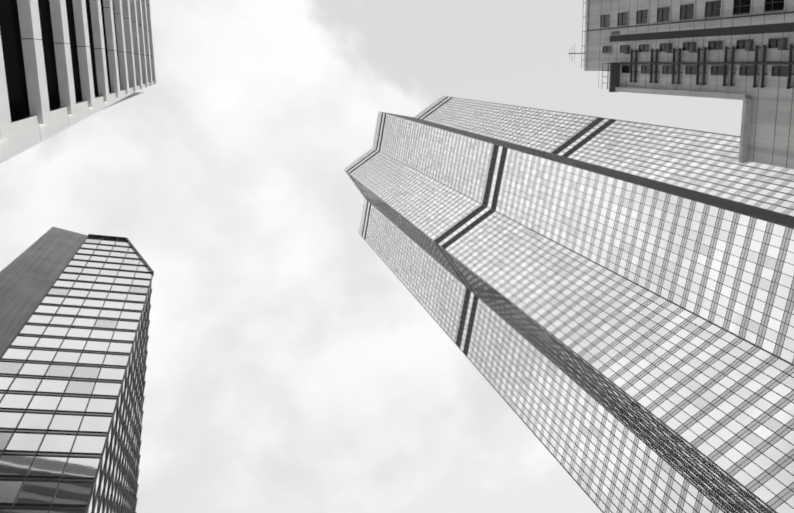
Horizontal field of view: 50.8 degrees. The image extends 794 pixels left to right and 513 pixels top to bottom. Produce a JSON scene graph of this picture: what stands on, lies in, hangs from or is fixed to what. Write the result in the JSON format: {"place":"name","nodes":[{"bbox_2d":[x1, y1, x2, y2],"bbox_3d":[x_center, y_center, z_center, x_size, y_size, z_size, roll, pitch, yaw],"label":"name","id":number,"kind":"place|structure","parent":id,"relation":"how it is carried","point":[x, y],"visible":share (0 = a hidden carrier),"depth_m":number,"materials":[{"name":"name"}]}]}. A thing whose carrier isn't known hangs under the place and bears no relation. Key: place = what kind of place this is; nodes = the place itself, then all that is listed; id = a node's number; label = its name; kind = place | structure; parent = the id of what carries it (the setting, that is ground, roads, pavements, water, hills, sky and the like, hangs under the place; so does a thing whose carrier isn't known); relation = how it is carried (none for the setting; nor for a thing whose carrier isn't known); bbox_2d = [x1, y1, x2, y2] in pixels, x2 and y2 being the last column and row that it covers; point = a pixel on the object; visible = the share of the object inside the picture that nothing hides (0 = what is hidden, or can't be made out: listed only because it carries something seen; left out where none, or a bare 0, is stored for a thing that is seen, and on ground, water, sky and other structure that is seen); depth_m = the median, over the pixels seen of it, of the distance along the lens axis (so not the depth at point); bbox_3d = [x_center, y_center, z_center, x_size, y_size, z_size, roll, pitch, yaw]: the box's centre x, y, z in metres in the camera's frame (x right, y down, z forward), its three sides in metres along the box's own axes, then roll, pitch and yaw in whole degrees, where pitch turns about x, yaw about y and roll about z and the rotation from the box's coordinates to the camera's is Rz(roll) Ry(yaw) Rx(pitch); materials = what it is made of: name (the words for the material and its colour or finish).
{"place":"outdoors","nodes":[
{"label":"outdoors","id":0,"kind":"place"},
{"bbox_2d":[0,0,742,512],"label":"sky","id":1,"kind":"structure","parent":0,"point":[289,369],"materials":[{"name":"white"}]},
{"bbox_2d":[344,96,793,512],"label":"tower","id":2,"kind":"structure","parent":0,"point":[607,304],"depth_m":115.83,"materials":[{"name":"grey glass"}]},
{"bbox_2d":[568,0,793,168],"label":"concrete building","id":3,"kind":"structure","parent":0,"point":[743,50],"depth_m":53.72,"materials":[{"name":"grey concrete"}]},
{"bbox_3d":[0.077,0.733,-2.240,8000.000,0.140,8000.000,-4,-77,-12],"label":"ground","id":4,"kind":"structure","parent":0,"visible":0},
{"bbox_2d":[0,227,153,512],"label":"glass office","id":5,"kind":"structure","parent":4,"relation":"on","point":[75,307],"depth_m":76.17,"materials":[{"name":"grey glass"}]},
{"bbox_2d":[0,0,156,163],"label":"office building","id":6,"kind":"structure","parent":4,"relation":"on","point":[65,64],"depth_m":18.01,"materials":[{"name":"paint"}]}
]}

